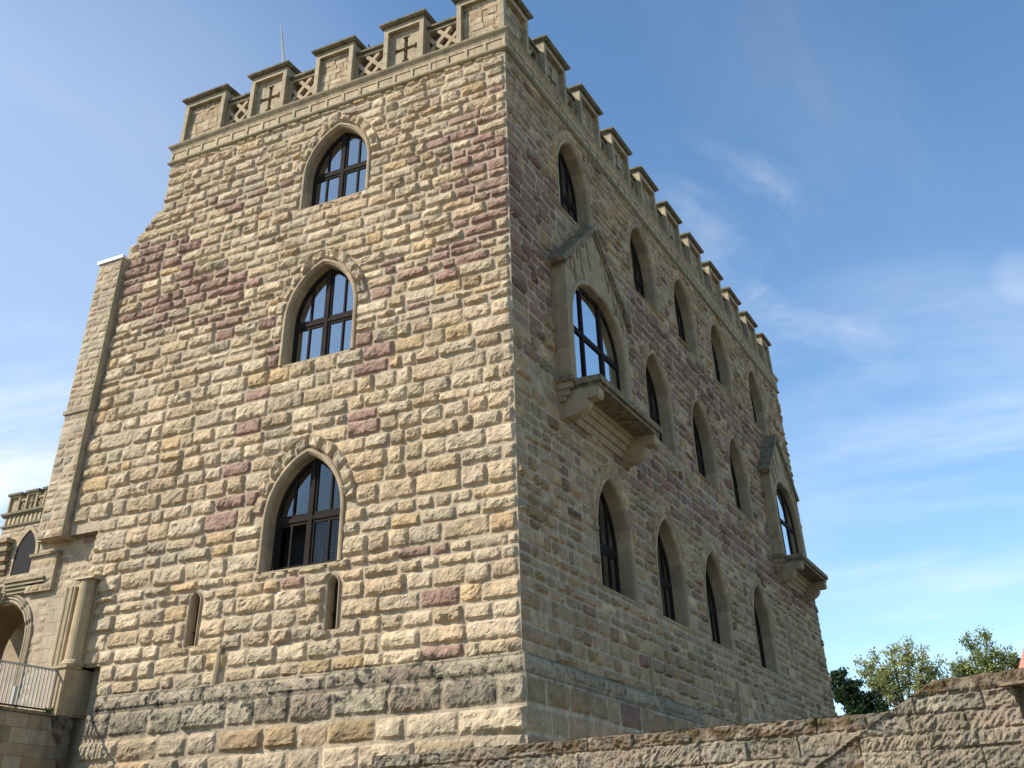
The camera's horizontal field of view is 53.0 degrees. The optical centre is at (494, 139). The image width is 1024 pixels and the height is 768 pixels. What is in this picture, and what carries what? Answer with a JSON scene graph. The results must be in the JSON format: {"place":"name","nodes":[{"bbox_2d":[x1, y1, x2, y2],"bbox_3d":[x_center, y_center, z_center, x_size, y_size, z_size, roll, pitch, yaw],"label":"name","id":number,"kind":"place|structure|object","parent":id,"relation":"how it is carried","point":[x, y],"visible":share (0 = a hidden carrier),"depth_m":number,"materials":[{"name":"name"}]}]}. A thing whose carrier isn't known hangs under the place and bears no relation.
{"place":"outdoors","nodes":[
{"label":"outdoors","id":0,"kind":"place"},
{"bbox_2d":[0,486,48,576],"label":"tower","id":1,"kind":"structure","parent":0,"point":[21,516],"depth_m":56.20,"materials":[{"name":"stone"}]},
{"bbox_2d":[10,530,35,575],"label":"window","id":2,"kind":"structure","parent":1,"relation":"in","point":[22,561],"depth_m":55.17,"materials":[{"name":"grey glass"}]},
{"bbox_2d":[36,0,837,767],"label":"castle","id":3,"kind":"structure","parent":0,"point":[424,392],"depth_m":26.74,"materials":[{"name":"stone"}]},
{"bbox_2d":[281,23,285,61],"bbox_3d":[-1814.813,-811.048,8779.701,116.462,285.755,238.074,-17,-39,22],"label":"lightning rod","id":4,"kind":"object","parent":3,"relation":"attached to","point":[283,50],"visible":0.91,"depth_m":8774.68,"materials":[{"name":"white metal"}]},
{"bbox_2d":[256,448,344,573],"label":"window","id":5,"kind":"structure","parent":3,"relation":"in","point":[309,492],"depth_m":24.42,"materials":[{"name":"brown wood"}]},
{"bbox_2d":[278,259,357,367],"bbox_3d":[-4.537,4.547,27.294,2.350,2.933,0.436,-17,-39,22],"label":"window","id":6,"kind":"structure","parent":3,"relation":"in","point":[319,321],"depth_m":27.41,"materials":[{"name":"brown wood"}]},
{"bbox_2d":[299,123,370,209],"bbox_3d":[-4.506,0.725,29.954,2.350,2.763,0.436,-17,-39,22],"label":"window","id":7,"kind":"structure","parent":3,"relation":"in","point":[338,166],"depth_m":30.12,"materials":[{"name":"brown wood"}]},
{"bbox_2d":[556,139,591,228],"bbox_3d":[2.200,1.354,31.245,0.503,3.062,2.530,-17,-39,22],"label":"window","id":8,"kind":"structure","parent":3,"relation":"in","point":[573,191],"depth_m":32.00,"materials":[{"name":"beige stone"}]},
{"bbox_2d":[596,474,638,604],"bbox_3d":[2.879,10.100,26.225,0.503,3.012,2.530,-17,-39,22],"label":"window","id":9,"kind":"structure","parent":3,"relation":"in","point":[616,553],"depth_m":26.79,"materials":[{"name":"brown wood"}]},
{"bbox_2d":[629,224,659,314],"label":"window","id":10,"kind":"structure","parent":3,"relation":"in","point":[643,276],"depth_m":36.29,"materials":[{"name":"beige stone"}]},
{"bbox_2d":[644,350,677,454],"bbox_3d":[5.042,8.289,32.838,0.503,3.212,2.530,-17,-39,22],"label":"window","id":11,"kind":"structure","parent":3,"relation":"in","point":[659,406],"depth_m":33.63,"materials":[{"name":"beige stone"}]},
{"bbox_2d":[655,514,691,629],"bbox_3d":[4.828,12.267,29.290,0.503,2.982,2.530,-17,-39,22],"label":"window","id":12,"kind":"structure","parent":3,"relation":"in","point":[672,583],"depth_m":29.89,"materials":[{"name":"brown wood"}]},
{"bbox_2d":[673,276,699,359],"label":"window","id":13,"kind":"structure","parent":3,"relation":"in","point":[684,317],"depth_m":39.54,"materials":[{"name":"beige stone"}]},
{"bbox_2d":[691,397,720,491],"bbox_3d":[7.139,10.643,36.118,0.503,3.162,2.530,-17,-39,22],"label":"window","id":14,"kind":"structure","parent":3,"relation":"in","point":[706,463],"depth_m":36.89,"materials":[{"name":"beige stone"}]},
{"bbox_2d":[704,548,735,653],"bbox_3d":[6.819,14.492,32.412,0.503,2.962,2.530,-17,-39,22],"label":"window","id":15,"kind":"structure","parent":3,"relation":"in","point":[717,601],"depth_m":33.04,"materials":[{"name":"beige stone"}]},
{"bbox_2d":[710,322,733,396],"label":"window","id":16,"kind":"structure","parent":3,"relation":"in","point":[721,369],"depth_m":42.76,"materials":[{"name":"beige stone"}]},
{"bbox_2d":[728,435,754,520],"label":"window","id":17,"kind":"structure","parent":3,"relation":"in","point":[741,490],"depth_m":40.02,"materials":[{"name":"beige stone"}]},
{"bbox_2d":[748,368,768,435],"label":"window","id":18,"kind":"structure","parent":3,"relation":"in","point":[759,416],"depth_m":46.66,"materials":[{"name":"beige stone"}]},
{"bbox_2d":[752,581,779,676],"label":"window","id":19,"kind":"structure","parent":3,"relation":"in","point":[768,659],"depth_m":36.98,"materials":[{"name":"beige stone"}]},
{"bbox_2d":[0,0,1023,715],"label":"sky","id":20,"kind":"structure","parent":0,"point":[852,171],"materials":[{"name":"blue"}]},
{"bbox_2d":[372,668,1023,767],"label":"boundary wall","id":21,"kind":"structure","parent":0,"point":[973,721],"depth_m":8.01,"materials":[{"name":"brown stone"}]},
{"label":"ground","id":22,"kind":"structure","parent":0,"visible":0},
{"bbox_2d":[0,706,55,767],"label":"terrace wall","id":23,"kind":"structure","parent":22,"relation":"on","point":[27,739],"depth_m":23.14,"materials":[{"name":"stone"}]},
{"bbox_2d":[0,660,57,710],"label":"railing","id":24,"kind":"object","parent":23,"relation":"on","point":[14,691],"visible":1,"depth_m":23.55,"materials":[{"name":"grey metal"}]},
{"bbox_2d":[43,707,52,711],"bbox_3d":[-10.395,13.254,23.857,0.252,0.127,0.311,-17,-39,22],"label":"weed","id":25,"kind":"object","parent":23,"relation":"on","point":[48,710],"visible":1,"depth_m":23.84,"materials":[{"name":"green plant"}]},
{"bbox_2d":[0,531,105,767],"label":"gate wing","id":26,"kind":"structure","parent":22,"relation":"on","point":[48,605],"depth_m":25.73,"materials":[{"name":"beige stone"}]},
{"bbox_2d":[0,594,32,707],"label":"doorway","id":27,"kind":"structure","parent":26,"relation":"in","point":[11,616],"depth_m":27.41,"materials":[{"name":"stone"}]},
{"bbox_2d":[829,666,890,714],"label":"broadleaf tree","id":28,"kind":"object","parent":22,"relation":"on","point":[850,697],"visible":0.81,"depth_m":52.01,"materials":[{"name":"green plant"}]},
{"bbox_2d":[853,635,957,707],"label":"broadleaf tree","id":29,"kind":"object","parent":22,"relation":"on","point":[879,680],"visible":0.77,"depth_m":67.85,"materials":[{"name":"green plant"}]},
{"bbox_2d":[944,625,1017,676],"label":"broadleaf tree","id":30,"kind":"object","parent":22,"relation":"on","point":[984,661],"visible":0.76,"depth_m":67.75,"materials":[{"name":"green plant"}]},
{"bbox_2d":[997,653,1020,670],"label":"broadleaf tree","id":31,"kind":"object","parent":22,"relation":"on","point":[1017,660],"visible":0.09,"depth_m":69.87,"materials":[{"name":"green plant"}]},
{"bbox_2d":[1018,649,1023,667],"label":"house","id":32,"kind":"structure","parent":22,"relation":"on","point":[1021,664],"depth_m":66.33,"materials":[{"name":"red paint"}]}
]}

